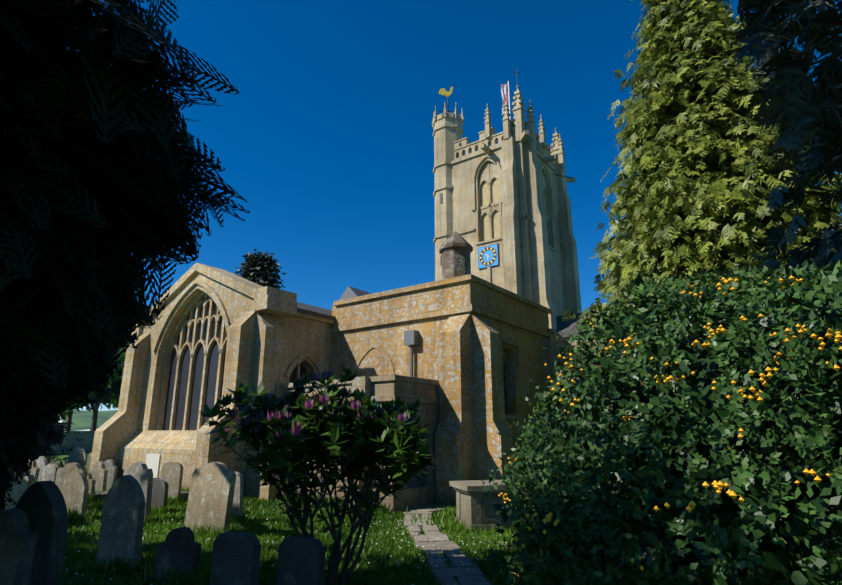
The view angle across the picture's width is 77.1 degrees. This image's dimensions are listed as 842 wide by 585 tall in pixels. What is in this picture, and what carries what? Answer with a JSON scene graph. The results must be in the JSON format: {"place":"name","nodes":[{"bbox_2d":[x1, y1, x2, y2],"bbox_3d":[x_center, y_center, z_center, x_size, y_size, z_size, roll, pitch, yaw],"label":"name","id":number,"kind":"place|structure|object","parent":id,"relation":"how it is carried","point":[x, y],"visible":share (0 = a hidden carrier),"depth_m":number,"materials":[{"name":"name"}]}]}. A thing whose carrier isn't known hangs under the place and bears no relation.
{"place":"outdoors","nodes":[
{"label":"outdoors","id":0,"kind":"place"},
{"bbox_2d":[39,431,94,454],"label":"boundary wall","id":1,"kind":"structure","parent":0,"point":[70,440],"depth_m":41.68,"materials":[{"name":"grey stone"}]},
{"bbox_2d":[65,391,109,430],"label":"tree","id":2,"kind":"object","parent":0,"point":[70,418],"depth_m":69.55,"materials":[{"name":"plant"}]},
{"bbox_2d":[62,410,117,430],"bbox_3d":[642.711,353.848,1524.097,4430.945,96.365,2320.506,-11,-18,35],"label":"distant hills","id":3,"kind":"structure","parent":0,"point":[81,419],"depth_m":1335.67,"materials":[{"name":"green plant"}]},
{"bbox_2d":[0,0,249,509],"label":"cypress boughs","id":4,"kind":"object","parent":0,"point":[91,194],"visible":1,"depth_m":3.35,"materials":[{"name":"green plant"}]},
{"bbox_2d":[146,454,160,477],"bbox_3d":[-7.788,5.044,15.303,0.750,0.700,0.030,-11,-18,35],"label":"chancel plaque","id":5,"kind":"object","parent":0,"point":[153,462],"visible":0.57,"depth_m":15.24,"materials":[{"name":"white stone"}]},
{"bbox_2d":[198,365,438,584],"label":"bush","id":6,"kind":"object","parent":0,"point":[384,420],"depth_m":5.87,"materials":[{"name":"green plant"}]},
{"bbox_2d":[48,452,771,584],"bbox_3d":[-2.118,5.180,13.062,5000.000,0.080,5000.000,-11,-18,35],"label":"ground grass","id":7,"kind":"structure","parent":0,"point":[446,561],"depth_m":8.56,"materials":[{"name":"green plant"}]},
{"bbox_2d":[35,402,86,467],"bbox_3d":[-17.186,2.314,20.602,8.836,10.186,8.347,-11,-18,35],"label":"bush","id":8,"kind":"object","parent":7,"relation":"on","point":[53,431],"visible":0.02,"depth_m":20.75,"materials":[{"name":"green plant"}]},
{"bbox_2d":[58,351,125,418],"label":"tree","id":9,"kind":"object","parent":7,"relation":"on","point":[64,413],"depth_m":43.74,"materials":[{"name":"green plant"}]},
{"bbox_2d":[74,346,125,430],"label":"tree","id":10,"kind":"object","parent":7,"relation":"on","point":[114,387],"depth_m":52.15,"materials":[{"name":"plant"}]},
{"bbox_2d":[107,342,130,409],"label":"tree","id":11,"kind":"object","parent":7,"relation":"on","point":[115,402],"depth_m":88.35,"materials":[{"name":"plant"}]},
{"bbox_2d":[4,452,235,533],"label":"gravestones","id":12,"kind":"object","parent":7,"relation":"on","point":[211,493],"visible":0.62,"depth_m":9.50,"materials":[{"name":"stone"}]},
{"bbox_2d":[36,446,242,570],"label":"headstones","id":13,"kind":"object","parent":7,"relation":"on","point":[127,505],"visible":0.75,"depth_m":6.69,"materials":[{"name":"stone"}]},
{"bbox_2d":[95,491,188,500],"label":"ledger stones","id":14,"kind":"object","parent":7,"relation":"on","point":[103,494],"depth_m":13.05,"materials":[{"name":"grey stone"}]},
{"bbox_2d":[0,462,324,584],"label":"gravestones","id":15,"kind":"object","parent":7,"relation":"on","point":[33,527],"visible":0.77,"depth_m":4.93,"materials":[{"name":"stone"}]},
{"bbox_2d":[89,262,334,500],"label":"chancel walls","id":16,"kind":"structure","parent":7,"relation":"on","point":[272,338],"depth_m":15.99,"materials":[{"name":"beige stone"}]},
{"bbox_2d":[163,297,306,429],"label":"church windows","id":17,"kind":"structure","parent":16,"relation":"in","point":[196,386],"depth_m":16.58,"materials":[{"name":"grey glass"}]},
{"bbox_2d":[297,302,335,319],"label":"roof","id":18,"kind":"structure","parent":16,"relation":"on","point":[311,308],"depth_m":16.85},
{"bbox_2d":[233,249,285,288],"bbox_3d":[-12.406,4.049,38.865,6.934,15.284,7.098,-11,-18,35],"label":"conifer tree","id":19,"kind":"object","parent":7,"relation":"on","point":[260,269],"visible":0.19,"depth_m":39.72,"materials":[{"name":"green plant"}]},
{"bbox_2d":[65,515,511,584],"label":"daisy petals","id":20,"kind":"object","parent":7,"relation":"on","point":[343,554],"visible":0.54,"depth_m":7.23,"materials":[{"name":"white plant"}]},
{"bbox_2d":[275,375,439,512],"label":"vestry walls","id":21,"kind":"structure","parent":7,"relation":"on","point":[389,388],"depth_m":12.47,"materials":[{"name":"beige stone"}]},
{"bbox_2d":[407,427,420,487],"bbox_3d":[-0.246,4.072,12.386,0.060,1.800,0.770,-11,-18,35],"label":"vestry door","id":22,"kind":"structure","parent":21,"relation":"in","point":[412,483],"depth_m":12.42,"materials":[{"name":"wood"}]},
{"bbox_2d":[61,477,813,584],"bbox_3d":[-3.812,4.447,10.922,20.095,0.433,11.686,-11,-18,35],"label":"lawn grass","id":23,"kind":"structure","parent":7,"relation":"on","point":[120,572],"depth_m":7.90,"materials":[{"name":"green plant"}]},
{"bbox_2d":[449,480,516,530],"bbox_3d":[1.502,3.953,9.883,1.694,0.760,1.043,4,-15,-14],"label":"chest tomb","id":24,"kind":"object","parent":7,"relation":"on","point":[474,503],"visible":0.52,"depth_m":9.41,"materials":[{"name":"stone"}]},
{"bbox_2d":[432,85,581,330],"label":"church tower","id":25,"kind":"structure","parent":7,"relation":"on","point":[522,165],"depth_m":33.47,"materials":[{"name":"beige stone"}]},
{"bbox_2d":[440,193,441,265],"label":"slit windows","id":26,"kind":"structure","parent":25,"relation":"attached to","point":[440,203],"depth_m":34.74,"materials":[{"name":"black glass"}]},
{"bbox_2d":[439,97,454,113],"bbox_3d":[1.893,-12.907,37.415,0.916,2.150,0.919,14,-20,-43],"label":"weather vane pole","id":27,"kind":"object","parent":25,"relation":"on","point":[447,111],"visible":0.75,"depth_m":37.39,"materials":[{"name":"black metal"}]},
{"bbox_2d":[439,87,452,96],"bbox_3d":[1.801,-14.331,37.788,1.074,0.855,0.080,0,-15,1],"label":"weathercock","id":28,"kind":"object","parent":27,"relation":"attached to","point":[443,91],"visible":0.96,"depth_m":37.74,"materials":[{"name":"orange"}]},
{"bbox_2d":[478,243,498,269],"bbox_3d":[4.089,-2.190,32.060,1.320,1.320,0.090,-11,-18,35],"label":"clock face","id":29,"kind":"object","parent":25,"relation":"attached to","point":[489,253],"visible":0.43,"depth_m":32.02},
{"bbox_2d":[487,267,490,282],"bbox_3d":[4.086,-0.136,31.517,0.240,2.850,0.100,-11,-18,35],"label":"clock shaft","id":30,"kind":"object","parent":25,"relation":"attached to","point":[488,274],"visible":0.29,"depth_m":31.71,"materials":[{"name":"beige stone"}]},
{"bbox_2d":[507,81,511,136],"bbox_3d":[6.011,-11.658,35.574,0.148,6.000,0.148,-4,-15,14],"label":"flagpole","id":31,"kind":"object","parent":25,"relation":"on","point":[509,101],"visible":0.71,"depth_m":35.93,"materials":[{"name":"white metal"}]},
{"bbox_2d":[501,84,507,112],"bbox_3d":[5.710,-13.205,35.983,0.502,2.300,0.040,0,-15,1],"label":"flag","id":32,"kind":"object","parent":31,"relation":"attached to","point":[505,93],"depth_m":36.07,"materials":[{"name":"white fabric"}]},
{"bbox_2d":[480,178,548,244],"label":"belfry windows","id":33,"kind":"structure","parent":25,"relation":"in","point":[485,229],"depth_m":33.13,"materials":[{"name":"beige stone"}]},
{"bbox_2d":[563,335,603,353],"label":"transept walls","id":34,"kind":"structure","parent":7,"relation":"on","point":[574,342],"depth_m":27.93,"materials":[{"name":"beige stone"}]},
{"bbox_2d":[481,259,841,584],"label":"berberis bush","id":35,"kind":"object","parent":7,"relation":"on","point":[620,486],"depth_m":3.66,"materials":[{"name":"green plant"}]},
{"bbox_2d":[561,319,674,453],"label":"shrub branches","id":36,"kind":"object","parent":35,"relation":"attached to","point":[580,403],"visible":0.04,"depth_m":4.36,"materials":[{"name":"brown"}]},
{"bbox_2d":[559,0,841,447],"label":"golden cypress tree","id":37,"kind":"object","parent":7,"relation":"on","point":[666,201],"depth_m":14.94,"materials":[{"name":"green plant"}]},
{"bbox_2d":[724,0,841,293],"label":"cedar tree","id":38,"kind":"object","parent":7,"relation":"on","point":[800,114],"visible":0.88,"depth_m":8.60,"materials":[{"name":"green plant"}]},
{"bbox_2d":[403,504,490,584],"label":"stone path","id":39,"kind":"structure","parent":0,"point":[452,553],"depth_m":7.46,"materials":[{"name":"grey stone"}]},
{"bbox_2d":[58,0,841,430],"label":"sky","id":40,"kind":"structure","parent":0,"point":[327,139],"materials":[{"name":"blue"}]},
{"bbox_2d":[329,274,576,505],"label":"chapel walls","id":41,"kind":"structure","parent":0,"point":[476,333],"depth_m":14.56,"materials":[{"name":"beige stone"}]},
{"bbox_2d":[339,286,369,299],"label":"roof","id":42,"kind":"structure","parent":41,"relation":"on","point":[350,292],"depth_m":16.95,"materials":[{"name":"grey"}]},
{"bbox_2d":[404,330,418,376],"bbox_3d":[-0.267,1.997,14.524,0.350,1.900,0.220,-11,-18,35],"label":"rainwater downpipe","id":43,"kind":"object","parent":41,"relation":"attached to","point":[411,338],"visible":0.78,"depth_m":14.60,"materials":[{"name":"grey metal"}]},
{"bbox_2d":[503,364,505,413],"bbox_3d":[2.157,2.531,15.080,0.001,1.850,1.050,-11,-18,35],"label":"chapel glass","id":44,"kind":"object","parent":41,"relation":"in","point":[504,387],"depth_m":15.41,"materials":[{"name":"black glass"}]},
{"bbox_2d":[556,312,597,336],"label":"roof","id":45,"kind":"structure","parent":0,"point":[563,327],"depth_m":29.86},
{"bbox_3d":[4.871,5.431,23.083,4.000,4.600,10.400,-11,-18,35],"label":"aisle","id":46,"kind":"object","parent":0,"visible":0},
{"bbox_2d":[439,231,472,279],"bbox_3d":[1.540,0.083,22.793,1.404,5.800,1.404,-11,-18,35],"label":"chimney","id":47,"kind":"object","parent":46,"relation":"on","point":[456,249],"visible":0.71,"depth_m":22.69,"materials":[{"name":"stone"}]}
]}

